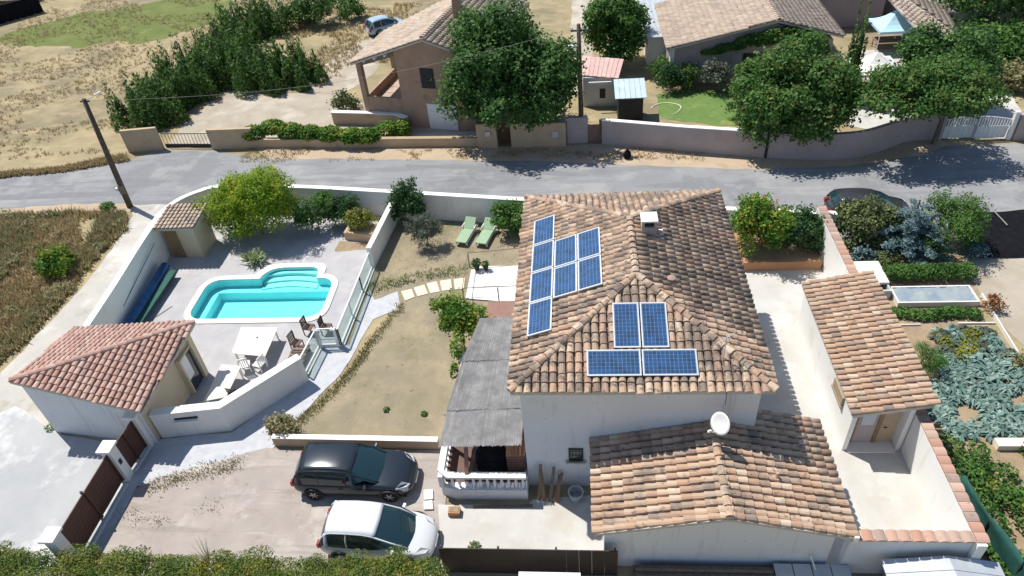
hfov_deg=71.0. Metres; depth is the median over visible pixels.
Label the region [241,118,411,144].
climbing hedge
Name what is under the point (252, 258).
yucca plant
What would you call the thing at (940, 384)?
artichoke plant
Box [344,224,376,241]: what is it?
planter box
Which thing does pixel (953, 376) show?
artichoke plant
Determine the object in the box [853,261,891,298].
concrete cistern
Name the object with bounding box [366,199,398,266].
garden wall
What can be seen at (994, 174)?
road
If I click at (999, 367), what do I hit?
artichoke plant
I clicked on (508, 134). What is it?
doorway gate
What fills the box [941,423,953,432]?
artichoke plant
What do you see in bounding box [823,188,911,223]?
parked car
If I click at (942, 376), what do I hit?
artichoke plant
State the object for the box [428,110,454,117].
door panel
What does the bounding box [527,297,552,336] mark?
solar panel
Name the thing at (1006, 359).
artichoke plant
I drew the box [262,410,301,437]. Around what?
rose bush
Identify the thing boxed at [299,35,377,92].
track
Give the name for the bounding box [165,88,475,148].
neighbour yard
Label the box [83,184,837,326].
boundary wall
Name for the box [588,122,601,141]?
garden door
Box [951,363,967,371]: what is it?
artichoke plant
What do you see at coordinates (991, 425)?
artichoke plant
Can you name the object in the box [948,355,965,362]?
artichoke plant
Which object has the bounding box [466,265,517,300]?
terrace
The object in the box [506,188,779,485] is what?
house
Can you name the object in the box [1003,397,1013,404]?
artichoke plant
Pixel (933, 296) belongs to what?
cold frame
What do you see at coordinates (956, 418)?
artichoke plant
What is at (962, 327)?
artichoke plant
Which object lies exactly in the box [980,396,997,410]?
artichoke plant
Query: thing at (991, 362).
artichoke plant
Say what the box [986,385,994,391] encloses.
artichoke plant
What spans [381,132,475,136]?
garage apron
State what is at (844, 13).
back building
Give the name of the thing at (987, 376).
artichoke plant
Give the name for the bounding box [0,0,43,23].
dark wall
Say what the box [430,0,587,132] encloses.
oak tree
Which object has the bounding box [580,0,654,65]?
leafy tree
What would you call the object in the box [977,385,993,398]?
artichoke plant
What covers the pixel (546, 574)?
white board
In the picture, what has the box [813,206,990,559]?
courtyard wall
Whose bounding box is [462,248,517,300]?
terrace railing
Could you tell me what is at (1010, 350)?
artichoke plant
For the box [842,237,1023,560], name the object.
garden soil
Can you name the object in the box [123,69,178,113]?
cypress tree
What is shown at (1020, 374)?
artichoke plant
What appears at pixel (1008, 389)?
artichoke plant
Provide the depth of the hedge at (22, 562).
24.92 m
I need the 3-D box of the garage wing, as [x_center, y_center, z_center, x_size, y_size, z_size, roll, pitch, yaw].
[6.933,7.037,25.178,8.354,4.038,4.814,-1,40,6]
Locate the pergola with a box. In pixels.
[439,316,522,481]
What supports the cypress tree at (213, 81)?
on the ground at (62, 110)
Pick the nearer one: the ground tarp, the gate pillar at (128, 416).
the gate pillar at (128, 416)
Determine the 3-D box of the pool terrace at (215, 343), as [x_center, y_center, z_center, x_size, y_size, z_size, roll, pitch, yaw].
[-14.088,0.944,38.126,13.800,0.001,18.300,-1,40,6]
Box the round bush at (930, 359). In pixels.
[912,337,950,376]
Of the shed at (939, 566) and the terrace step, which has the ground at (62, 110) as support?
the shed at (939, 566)
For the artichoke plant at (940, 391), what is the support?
on the garden soil
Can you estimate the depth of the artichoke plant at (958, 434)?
28.29 m
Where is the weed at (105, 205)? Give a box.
[99,201,114,210]
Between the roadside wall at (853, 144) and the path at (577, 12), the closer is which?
the roadside wall at (853, 144)
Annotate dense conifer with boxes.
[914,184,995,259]
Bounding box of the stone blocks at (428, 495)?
[424,489,433,510]
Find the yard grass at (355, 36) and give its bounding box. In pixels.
[288,1,440,79]
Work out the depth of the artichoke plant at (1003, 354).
31.25 m
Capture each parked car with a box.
[290,441,418,501]
[316,500,438,562]
[364,15,402,35]
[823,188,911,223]
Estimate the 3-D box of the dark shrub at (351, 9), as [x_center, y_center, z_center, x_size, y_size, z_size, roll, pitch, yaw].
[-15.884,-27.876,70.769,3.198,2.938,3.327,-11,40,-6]
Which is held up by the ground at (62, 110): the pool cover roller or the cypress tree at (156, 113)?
the cypress tree at (156, 113)
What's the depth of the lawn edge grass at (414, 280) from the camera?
38.77 m
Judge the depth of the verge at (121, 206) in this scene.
47.53 m
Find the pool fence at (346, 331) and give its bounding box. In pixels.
[300,253,374,374]
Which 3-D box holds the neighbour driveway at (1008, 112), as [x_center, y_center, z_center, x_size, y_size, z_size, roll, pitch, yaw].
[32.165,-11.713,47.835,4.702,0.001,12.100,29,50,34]
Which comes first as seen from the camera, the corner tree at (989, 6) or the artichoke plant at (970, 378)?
the artichoke plant at (970, 378)
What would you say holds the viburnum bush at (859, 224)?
on the garden soil
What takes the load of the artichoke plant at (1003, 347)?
on the garden soil
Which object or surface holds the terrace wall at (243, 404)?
on the pool terrace at (215, 343)
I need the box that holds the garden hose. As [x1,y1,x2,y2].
[651,102,680,114]
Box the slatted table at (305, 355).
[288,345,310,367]
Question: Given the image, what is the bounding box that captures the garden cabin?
[153,203,216,257]
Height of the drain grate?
0.014 m
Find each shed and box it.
[582,56,623,106]
[614,78,646,120]
[797,270,940,452]
[881,556,1004,575]
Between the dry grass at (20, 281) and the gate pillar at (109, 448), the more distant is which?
the dry grass at (20, 281)
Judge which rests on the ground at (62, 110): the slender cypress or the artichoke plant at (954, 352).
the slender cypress
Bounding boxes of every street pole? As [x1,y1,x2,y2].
[79,91,132,207]
[568,23,588,115]
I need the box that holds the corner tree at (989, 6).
[931,0,1023,28]
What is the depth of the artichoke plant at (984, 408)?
29.13 m
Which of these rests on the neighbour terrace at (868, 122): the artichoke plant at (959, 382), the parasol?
the parasol
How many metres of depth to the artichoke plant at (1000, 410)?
28.99 m
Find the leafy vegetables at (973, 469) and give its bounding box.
[938,432,1023,575]
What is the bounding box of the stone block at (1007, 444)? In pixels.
[992,438,1023,450]
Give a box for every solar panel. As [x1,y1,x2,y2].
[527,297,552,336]
[529,267,552,303]
[531,240,553,272]
[533,214,554,245]
[553,262,576,298]
[554,234,576,267]
[577,227,600,260]
[578,254,602,291]
[586,349,641,375]
[612,302,640,347]
[640,302,669,347]
[642,349,698,375]
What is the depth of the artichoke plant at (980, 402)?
29.33 m
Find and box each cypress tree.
[99,69,190,130]
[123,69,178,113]
[141,54,207,109]
[147,28,220,85]
[177,36,238,100]
[195,9,258,56]
[203,27,265,78]
[207,0,274,46]
[223,0,292,40]
[224,36,287,97]
[267,34,329,91]
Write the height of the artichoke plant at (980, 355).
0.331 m
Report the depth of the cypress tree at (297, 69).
59.45 m
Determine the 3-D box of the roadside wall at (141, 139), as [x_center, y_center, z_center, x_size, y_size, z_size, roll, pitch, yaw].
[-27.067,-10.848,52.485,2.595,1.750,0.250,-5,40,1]
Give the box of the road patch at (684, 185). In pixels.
[653,182,700,187]
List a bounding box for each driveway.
[96,446,446,575]
[949,76,1018,138]
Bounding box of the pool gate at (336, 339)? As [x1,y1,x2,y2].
[315,328,342,346]
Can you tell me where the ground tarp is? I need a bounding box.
[948,209,1023,257]
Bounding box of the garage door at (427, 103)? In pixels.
[427,103,458,129]
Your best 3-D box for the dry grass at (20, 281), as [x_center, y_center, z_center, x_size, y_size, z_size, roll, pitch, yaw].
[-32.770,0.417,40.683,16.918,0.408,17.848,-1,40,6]
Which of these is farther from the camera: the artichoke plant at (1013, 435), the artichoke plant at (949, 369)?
the artichoke plant at (949, 369)
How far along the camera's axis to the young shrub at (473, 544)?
25.91 m
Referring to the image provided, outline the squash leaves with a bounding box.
[935,326,983,361]
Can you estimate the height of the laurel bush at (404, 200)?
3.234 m
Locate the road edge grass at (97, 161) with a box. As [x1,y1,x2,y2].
[0,151,128,177]
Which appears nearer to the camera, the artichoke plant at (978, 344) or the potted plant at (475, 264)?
the artichoke plant at (978, 344)
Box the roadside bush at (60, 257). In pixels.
[31,241,78,279]
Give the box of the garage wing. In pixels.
[589,409,859,566]
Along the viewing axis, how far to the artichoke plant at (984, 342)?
31.89 m
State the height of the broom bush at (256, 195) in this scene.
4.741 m
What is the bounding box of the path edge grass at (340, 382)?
[294,302,404,424]
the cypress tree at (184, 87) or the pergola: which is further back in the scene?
the cypress tree at (184, 87)
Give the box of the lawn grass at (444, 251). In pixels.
[378,222,518,282]
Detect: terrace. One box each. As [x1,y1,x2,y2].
[59,214,400,443]
[438,496,602,549]
[442,352,528,499]
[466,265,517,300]
[849,48,905,128]
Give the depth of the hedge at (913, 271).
35.20 m
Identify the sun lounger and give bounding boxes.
[455,216,477,245]
[475,217,496,246]
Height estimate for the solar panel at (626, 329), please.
0.665 m
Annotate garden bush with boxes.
[289,188,338,227]
[326,192,362,225]
[653,61,684,91]
[677,61,703,89]
[697,56,732,91]
[721,86,750,119]
[726,61,749,93]
[781,201,839,254]
[974,15,1023,63]
[988,18,1023,64]
[994,57,1023,91]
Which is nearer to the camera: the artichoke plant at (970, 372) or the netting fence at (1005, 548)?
the netting fence at (1005, 548)
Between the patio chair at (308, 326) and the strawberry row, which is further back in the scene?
the patio chair at (308, 326)
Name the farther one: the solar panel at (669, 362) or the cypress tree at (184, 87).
the cypress tree at (184, 87)
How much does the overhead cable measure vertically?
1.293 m
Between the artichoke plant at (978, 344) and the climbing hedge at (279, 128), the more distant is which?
the climbing hedge at (279, 128)
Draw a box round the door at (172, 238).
[163,231,186,257]
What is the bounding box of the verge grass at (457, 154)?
[239,146,703,162]
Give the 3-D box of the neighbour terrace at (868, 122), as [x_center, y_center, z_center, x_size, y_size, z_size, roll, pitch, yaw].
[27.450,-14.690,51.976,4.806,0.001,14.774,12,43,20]
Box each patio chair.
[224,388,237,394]
[286,330,303,350]
[299,315,315,334]
[317,315,332,335]
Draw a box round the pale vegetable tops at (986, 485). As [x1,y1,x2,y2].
[982,476,1023,512]
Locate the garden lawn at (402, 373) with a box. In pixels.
[297,218,519,444]
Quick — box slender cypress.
[845,0,872,75]
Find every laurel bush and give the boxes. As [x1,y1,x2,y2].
[383,175,427,221]
[487,197,523,239]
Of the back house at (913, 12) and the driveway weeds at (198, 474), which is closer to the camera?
the driveway weeds at (198, 474)
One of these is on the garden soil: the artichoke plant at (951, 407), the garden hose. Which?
the artichoke plant at (951, 407)
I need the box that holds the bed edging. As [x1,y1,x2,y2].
[980,293,1018,352]
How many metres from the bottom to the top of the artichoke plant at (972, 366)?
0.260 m
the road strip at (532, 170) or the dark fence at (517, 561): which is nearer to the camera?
the dark fence at (517, 561)
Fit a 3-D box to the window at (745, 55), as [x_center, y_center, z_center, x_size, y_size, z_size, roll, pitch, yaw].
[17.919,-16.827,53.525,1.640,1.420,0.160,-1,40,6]
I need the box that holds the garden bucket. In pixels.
[568,485,583,502]
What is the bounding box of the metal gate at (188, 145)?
[160,133,210,146]
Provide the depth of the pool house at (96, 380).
31.03 m
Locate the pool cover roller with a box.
[123,262,176,324]
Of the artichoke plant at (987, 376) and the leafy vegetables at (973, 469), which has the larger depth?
the artichoke plant at (987, 376)
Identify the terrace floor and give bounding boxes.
[445,353,524,482]
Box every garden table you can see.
[204,364,243,401]
[232,327,278,364]
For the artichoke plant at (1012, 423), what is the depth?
28.45 m
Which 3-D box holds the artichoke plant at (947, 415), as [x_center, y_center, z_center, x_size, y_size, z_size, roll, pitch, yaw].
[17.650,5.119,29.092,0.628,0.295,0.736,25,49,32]
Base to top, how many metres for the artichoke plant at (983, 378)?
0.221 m
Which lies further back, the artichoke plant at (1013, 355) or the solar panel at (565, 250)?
the artichoke plant at (1013, 355)
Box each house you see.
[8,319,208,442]
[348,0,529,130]
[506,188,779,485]
[654,0,845,81]
[883,0,980,42]
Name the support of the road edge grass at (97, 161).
on the ground at (62, 110)
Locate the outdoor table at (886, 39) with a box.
[871,35,905,50]
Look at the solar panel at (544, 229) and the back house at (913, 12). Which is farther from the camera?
the back house at (913, 12)
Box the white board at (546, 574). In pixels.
[518,572,580,575]
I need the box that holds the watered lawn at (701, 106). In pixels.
[657,89,762,126]
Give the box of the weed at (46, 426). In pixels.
[43,423,52,430]
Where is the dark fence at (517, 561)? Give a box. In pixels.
[438,545,617,575]
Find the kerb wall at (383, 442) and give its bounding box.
[271,434,439,449]
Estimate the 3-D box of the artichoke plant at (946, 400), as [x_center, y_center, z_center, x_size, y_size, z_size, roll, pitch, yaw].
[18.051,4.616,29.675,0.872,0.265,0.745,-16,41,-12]
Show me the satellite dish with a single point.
(720, 423)
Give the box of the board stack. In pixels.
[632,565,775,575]
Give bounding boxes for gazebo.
[866,10,913,52]
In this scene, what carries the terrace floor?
on the raised terrace at (505, 492)
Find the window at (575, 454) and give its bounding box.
[566,448,586,463]
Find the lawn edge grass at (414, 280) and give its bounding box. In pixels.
[364,263,467,296]
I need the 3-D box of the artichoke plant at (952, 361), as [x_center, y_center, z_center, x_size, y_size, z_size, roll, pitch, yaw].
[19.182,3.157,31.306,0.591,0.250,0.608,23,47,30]
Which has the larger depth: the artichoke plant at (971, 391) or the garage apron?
the garage apron
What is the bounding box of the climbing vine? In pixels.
[427,287,494,379]
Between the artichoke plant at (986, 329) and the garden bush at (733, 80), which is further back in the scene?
the garden bush at (733, 80)
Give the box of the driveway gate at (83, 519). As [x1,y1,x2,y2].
[61,446,151,557]
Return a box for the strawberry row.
[886,305,983,320]
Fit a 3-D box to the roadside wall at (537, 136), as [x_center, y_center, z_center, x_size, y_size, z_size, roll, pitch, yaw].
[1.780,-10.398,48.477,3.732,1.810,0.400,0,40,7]
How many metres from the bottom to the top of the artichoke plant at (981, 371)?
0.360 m
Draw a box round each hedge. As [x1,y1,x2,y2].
[0,536,449,575]
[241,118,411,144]
[881,261,978,281]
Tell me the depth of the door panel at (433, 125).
51.78 m
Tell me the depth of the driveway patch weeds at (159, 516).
28.41 m
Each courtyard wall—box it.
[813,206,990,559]
[835,529,976,573]
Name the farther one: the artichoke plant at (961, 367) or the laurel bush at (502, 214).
the laurel bush at (502, 214)
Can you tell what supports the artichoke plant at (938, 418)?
on the garden soil
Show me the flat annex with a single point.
(654, 45)
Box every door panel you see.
[427,104,455,111]
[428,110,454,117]
[429,116,456,123]
[430,122,457,129]
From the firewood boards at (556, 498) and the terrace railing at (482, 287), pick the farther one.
the terrace railing at (482, 287)
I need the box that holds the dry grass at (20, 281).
[0,207,129,362]
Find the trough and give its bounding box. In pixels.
[448,506,460,516]
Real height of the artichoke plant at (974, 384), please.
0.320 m
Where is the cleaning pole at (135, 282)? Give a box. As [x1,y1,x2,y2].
[123,243,172,319]
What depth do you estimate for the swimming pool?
39.74 m
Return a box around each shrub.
[269,0,338,26]
[335,0,366,20]
[340,207,379,230]
[403,211,443,245]
[467,540,481,547]
[728,191,799,257]
[848,244,878,260]
[872,246,902,269]
[955,239,992,260]
[980,293,1009,311]
[1005,349,1023,368]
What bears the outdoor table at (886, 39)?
on the neighbour terrace at (868, 122)
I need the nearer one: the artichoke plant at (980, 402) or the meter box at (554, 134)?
the artichoke plant at (980, 402)
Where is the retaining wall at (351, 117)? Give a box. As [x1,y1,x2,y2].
[331,110,408,125]
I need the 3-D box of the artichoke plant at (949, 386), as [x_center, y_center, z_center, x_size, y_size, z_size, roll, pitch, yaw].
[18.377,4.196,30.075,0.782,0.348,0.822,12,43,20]
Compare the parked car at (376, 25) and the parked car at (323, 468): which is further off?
the parked car at (376, 25)
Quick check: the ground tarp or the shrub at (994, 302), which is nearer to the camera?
the shrub at (994, 302)
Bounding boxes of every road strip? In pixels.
[0,191,132,200]
[405,164,583,175]
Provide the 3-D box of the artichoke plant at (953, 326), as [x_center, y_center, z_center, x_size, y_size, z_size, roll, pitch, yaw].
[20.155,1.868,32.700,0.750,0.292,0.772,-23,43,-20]
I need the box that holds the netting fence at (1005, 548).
[960,472,1023,575]
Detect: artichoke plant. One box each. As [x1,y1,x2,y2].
[926,407,940,417]
[927,331,943,342]
[929,377,945,389]
[931,413,949,423]
[932,328,951,338]
[932,384,949,396]
[934,343,945,351]
[934,405,946,412]
[935,368,947,377]
[936,399,946,406]
[937,373,953,381]
[938,377,952,384]
[938,395,960,404]
[938,411,955,420]
[940,361,951,370]
[941,343,956,352]
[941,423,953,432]
[942,402,959,414]
[943,381,956,395]
[944,322,958,331]
[946,328,965,338]
[947,333,959,343]
[947,350,959,355]
[947,356,958,365]
[947,366,966,378]
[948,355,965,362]
[948,419,969,431]
[949,394,964,405]
[950,374,964,380]
[950,415,962,421]
[950,429,966,442]
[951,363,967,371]
[951,384,967,396]
[953,377,967,388]
[956,324,970,332]
[956,359,966,364]
[958,421,974,430]
[958,426,969,436]
[962,364,973,373]
[962,392,977,408]
[964,374,976,381]
[965,358,973,364]
[966,387,977,395]
[967,363,979,368]
[967,370,976,375]
[967,418,978,426]
[967,429,979,441]
[968,380,985,392]
[969,354,984,364]
[970,424,982,434]
[972,340,983,348]
[972,364,991,378]
[974,398,986,408]
[975,348,989,358]
[975,393,984,399]
[975,413,994,422]
[975,421,992,434]
[976,338,989,345]
[977,326,992,334]
[977,376,993,385]
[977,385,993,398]
[978,405,993,414]
[980,359,989,365]
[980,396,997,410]
[981,345,990,352]
[981,429,998,442]
[982,335,995,343]
[983,356,997,367]
[984,409,1005,422]
[985,368,994,380]
[985,422,997,428]
[986,375,1006,384]
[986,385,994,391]
[988,331,1004,343]
[988,342,1001,352]
[988,352,1004,360]
[990,383,1005,394]
[991,424,1008,436]
[992,391,1007,399]
[993,364,1007,372]
[993,397,1009,410]
[994,412,1017,424]
[995,406,1010,413]
[996,421,1015,434]
[998,343,1005,350]
[998,358,1012,371]
[998,384,1017,397]
[1000,369,1014,382]
[1001,350,1010,358]
[1002,361,1018,371]
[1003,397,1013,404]
[1005,352,1020,361]
[1006,347,1016,352]
[1006,400,1015,411]
[1006,429,1020,437]
[1007,419,1018,430]
[1008,410,1023,420]
[1009,423,1023,434]
[1010,375,1023,383]
[1010,383,1023,394]
[1015,407,1023,416]
[1016,371,1023,378]
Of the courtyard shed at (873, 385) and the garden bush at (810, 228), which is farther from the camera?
the garden bush at (810, 228)
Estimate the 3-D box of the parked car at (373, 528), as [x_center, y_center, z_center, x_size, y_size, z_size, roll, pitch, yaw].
[-4.892,8.858,26.232,4.274,1.692,2.123,1,40,8]
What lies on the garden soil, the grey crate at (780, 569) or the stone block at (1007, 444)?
the stone block at (1007, 444)
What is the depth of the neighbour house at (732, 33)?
53.31 m
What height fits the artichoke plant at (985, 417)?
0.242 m
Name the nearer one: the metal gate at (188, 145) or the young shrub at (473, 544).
the young shrub at (473, 544)
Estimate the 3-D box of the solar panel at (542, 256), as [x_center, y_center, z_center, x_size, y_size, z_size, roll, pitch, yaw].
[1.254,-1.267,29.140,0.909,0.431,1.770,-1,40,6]
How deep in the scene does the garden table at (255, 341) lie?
34.85 m
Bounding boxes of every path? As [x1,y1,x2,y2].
[135,290,400,485]
[570,0,592,91]
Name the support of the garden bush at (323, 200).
on the pool terrace at (215, 343)
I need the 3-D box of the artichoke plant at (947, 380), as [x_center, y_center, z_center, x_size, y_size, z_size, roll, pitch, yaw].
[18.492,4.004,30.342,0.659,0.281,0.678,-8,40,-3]
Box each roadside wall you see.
[119,127,164,152]
[205,127,255,149]
[253,136,477,147]
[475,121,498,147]
[510,120,565,147]
[567,115,587,143]
[602,118,767,157]
[767,114,943,159]
[1011,113,1023,140]
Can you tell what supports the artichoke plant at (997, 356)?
on the garden soil
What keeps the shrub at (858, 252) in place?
on the garden soil
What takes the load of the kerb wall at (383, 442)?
on the ground at (62, 110)
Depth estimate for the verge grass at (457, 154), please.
48.58 m
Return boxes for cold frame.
[890,285,980,306]
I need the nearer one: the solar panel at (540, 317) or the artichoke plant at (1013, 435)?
the solar panel at (540, 317)
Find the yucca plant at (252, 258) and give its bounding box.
[236,246,267,268]
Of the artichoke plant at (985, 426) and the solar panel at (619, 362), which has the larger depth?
the artichoke plant at (985, 426)
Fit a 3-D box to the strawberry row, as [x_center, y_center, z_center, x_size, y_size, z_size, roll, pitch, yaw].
[19.512,1.116,33.558,4.704,0.457,1.032,-1,40,6]
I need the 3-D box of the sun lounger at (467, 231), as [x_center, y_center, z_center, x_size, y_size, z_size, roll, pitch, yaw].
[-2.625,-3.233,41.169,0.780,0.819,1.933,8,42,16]
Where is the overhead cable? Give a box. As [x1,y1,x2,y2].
[102,30,567,100]
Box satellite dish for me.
[707,406,729,435]
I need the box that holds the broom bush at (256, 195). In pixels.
[190,161,300,240]
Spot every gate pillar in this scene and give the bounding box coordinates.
[37,527,75,569]
[95,440,133,480]
[121,411,154,446]
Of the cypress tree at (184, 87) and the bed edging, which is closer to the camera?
the bed edging
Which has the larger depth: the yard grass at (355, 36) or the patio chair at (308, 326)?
the yard grass at (355, 36)
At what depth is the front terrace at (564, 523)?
26.81 m
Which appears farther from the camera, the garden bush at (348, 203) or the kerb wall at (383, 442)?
the garden bush at (348, 203)
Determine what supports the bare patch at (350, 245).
on the pool terrace at (215, 343)
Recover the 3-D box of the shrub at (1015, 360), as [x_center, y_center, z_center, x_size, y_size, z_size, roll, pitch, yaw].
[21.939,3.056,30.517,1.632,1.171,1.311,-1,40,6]
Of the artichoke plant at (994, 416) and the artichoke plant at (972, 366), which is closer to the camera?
the artichoke plant at (994, 416)
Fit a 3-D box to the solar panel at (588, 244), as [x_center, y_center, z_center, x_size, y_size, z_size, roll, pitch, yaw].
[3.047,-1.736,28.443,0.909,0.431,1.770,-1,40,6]
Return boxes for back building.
[820,0,885,26]
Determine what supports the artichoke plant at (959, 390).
on the garden soil
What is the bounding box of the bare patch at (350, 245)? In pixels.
[334,240,367,251]
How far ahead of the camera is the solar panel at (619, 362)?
24.27 m
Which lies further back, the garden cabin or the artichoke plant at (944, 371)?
the garden cabin
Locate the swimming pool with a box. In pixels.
[184,263,337,323]
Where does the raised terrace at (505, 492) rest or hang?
on the ground at (62, 110)
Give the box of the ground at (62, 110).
[0,0,1023,575]
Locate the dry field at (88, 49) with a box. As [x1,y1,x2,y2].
[0,0,297,160]
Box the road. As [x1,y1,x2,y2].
[0,145,1023,238]
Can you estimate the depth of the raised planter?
37.10 m
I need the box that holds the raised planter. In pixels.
[733,231,821,270]
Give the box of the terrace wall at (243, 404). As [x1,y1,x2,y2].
[148,354,308,437]
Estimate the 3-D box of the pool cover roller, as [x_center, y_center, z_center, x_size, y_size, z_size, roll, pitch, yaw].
[-19.540,0.593,38.600,1.030,0.826,5.660,-1,40,6]
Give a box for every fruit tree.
[722,26,866,149]
[842,53,1017,144]
[890,18,1012,115]
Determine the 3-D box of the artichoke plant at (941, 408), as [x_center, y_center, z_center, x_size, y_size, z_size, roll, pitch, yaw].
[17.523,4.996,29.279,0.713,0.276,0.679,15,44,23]
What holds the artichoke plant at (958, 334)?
on the garden soil
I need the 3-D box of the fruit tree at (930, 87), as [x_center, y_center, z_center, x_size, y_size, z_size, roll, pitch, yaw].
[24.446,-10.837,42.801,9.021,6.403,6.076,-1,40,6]
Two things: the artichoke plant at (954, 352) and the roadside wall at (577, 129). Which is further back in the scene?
the roadside wall at (577, 129)
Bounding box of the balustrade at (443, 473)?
[437,434,525,487]
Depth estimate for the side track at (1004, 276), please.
34.98 m
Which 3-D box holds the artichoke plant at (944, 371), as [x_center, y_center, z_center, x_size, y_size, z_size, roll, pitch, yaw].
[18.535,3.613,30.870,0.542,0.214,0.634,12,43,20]
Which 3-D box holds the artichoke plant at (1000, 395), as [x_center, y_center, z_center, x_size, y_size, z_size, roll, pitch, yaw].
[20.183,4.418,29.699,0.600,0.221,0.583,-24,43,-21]
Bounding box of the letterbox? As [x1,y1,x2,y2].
[485,131,490,136]
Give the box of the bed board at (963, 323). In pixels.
[901,322,994,325]
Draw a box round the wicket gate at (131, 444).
[116,421,147,467]
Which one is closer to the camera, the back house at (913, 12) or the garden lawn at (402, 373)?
the garden lawn at (402, 373)
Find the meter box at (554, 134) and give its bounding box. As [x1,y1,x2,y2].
[552,132,557,137]
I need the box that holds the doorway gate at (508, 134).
[497,124,510,142]
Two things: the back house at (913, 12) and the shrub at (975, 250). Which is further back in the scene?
the back house at (913, 12)
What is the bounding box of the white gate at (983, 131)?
[937,110,1020,140]
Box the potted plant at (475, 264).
[470,257,488,270]
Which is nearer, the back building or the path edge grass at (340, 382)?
the path edge grass at (340, 382)
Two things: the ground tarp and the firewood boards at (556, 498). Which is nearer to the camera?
the firewood boards at (556, 498)
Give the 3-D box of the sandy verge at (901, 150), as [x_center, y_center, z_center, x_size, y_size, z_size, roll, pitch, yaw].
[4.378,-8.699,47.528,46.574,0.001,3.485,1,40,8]
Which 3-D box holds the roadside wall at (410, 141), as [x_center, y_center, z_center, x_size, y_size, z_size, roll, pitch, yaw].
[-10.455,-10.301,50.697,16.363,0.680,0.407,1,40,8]
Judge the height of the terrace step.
0.420 m
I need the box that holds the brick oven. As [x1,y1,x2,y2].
[506,437,526,469]
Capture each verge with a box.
[0,203,131,219]
[257,140,948,168]
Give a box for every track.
[0,204,165,433]
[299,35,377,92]
[953,233,1023,344]
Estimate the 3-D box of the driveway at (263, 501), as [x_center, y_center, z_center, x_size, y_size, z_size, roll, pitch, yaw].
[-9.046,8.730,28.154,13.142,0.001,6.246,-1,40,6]
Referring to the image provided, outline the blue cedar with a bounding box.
[859,198,954,269]
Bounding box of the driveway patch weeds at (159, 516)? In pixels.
[113,497,220,527]
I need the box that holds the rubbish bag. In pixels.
[623,148,630,158]
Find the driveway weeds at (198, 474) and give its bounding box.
[141,452,246,499]
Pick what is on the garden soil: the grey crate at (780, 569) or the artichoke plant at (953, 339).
the artichoke plant at (953, 339)
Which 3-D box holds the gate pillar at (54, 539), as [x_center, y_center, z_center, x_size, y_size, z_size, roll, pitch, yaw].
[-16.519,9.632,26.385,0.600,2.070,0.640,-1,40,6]
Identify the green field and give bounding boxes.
[8,0,233,47]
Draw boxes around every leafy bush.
[326,88,362,109]
[645,52,668,79]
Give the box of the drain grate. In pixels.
[473,504,532,508]
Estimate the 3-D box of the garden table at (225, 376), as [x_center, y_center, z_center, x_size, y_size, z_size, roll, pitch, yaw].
[-13.226,4.594,33.088,1.010,0.740,2.274,-1,40,6]
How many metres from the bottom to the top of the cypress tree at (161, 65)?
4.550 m
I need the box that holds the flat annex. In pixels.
[635,0,665,64]
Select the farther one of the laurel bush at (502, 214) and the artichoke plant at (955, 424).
the laurel bush at (502, 214)
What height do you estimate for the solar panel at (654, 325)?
0.665 m
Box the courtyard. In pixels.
[745,267,934,565]
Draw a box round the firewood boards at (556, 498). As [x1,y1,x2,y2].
[538,464,563,502]
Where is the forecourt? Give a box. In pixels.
[0,406,154,575]
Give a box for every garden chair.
[236,358,251,373]
[252,352,267,373]
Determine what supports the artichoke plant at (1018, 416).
on the garden soil
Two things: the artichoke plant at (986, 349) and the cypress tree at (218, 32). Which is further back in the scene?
the cypress tree at (218, 32)
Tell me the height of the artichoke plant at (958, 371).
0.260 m
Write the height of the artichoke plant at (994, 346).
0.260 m
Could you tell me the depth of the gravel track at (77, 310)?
38.86 m
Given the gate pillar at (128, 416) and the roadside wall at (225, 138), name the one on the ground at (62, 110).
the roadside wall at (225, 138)
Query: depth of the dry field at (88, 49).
69.19 m
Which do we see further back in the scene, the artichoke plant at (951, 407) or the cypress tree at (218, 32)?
the cypress tree at (218, 32)
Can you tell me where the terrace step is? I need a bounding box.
[486,301,515,317]
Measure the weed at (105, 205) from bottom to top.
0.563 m
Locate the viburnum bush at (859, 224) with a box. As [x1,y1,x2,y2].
[829,193,905,252]
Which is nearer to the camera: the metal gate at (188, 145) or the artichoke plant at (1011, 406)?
the artichoke plant at (1011, 406)
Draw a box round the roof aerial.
[716,333,733,403]
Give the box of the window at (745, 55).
[742,52,762,63]
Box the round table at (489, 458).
[475,441,506,471]
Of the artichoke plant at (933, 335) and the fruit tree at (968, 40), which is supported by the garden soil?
the artichoke plant at (933, 335)
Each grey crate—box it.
[773,563,793,575]
[792,564,812,575]
[811,564,831,575]
[830,564,851,575]

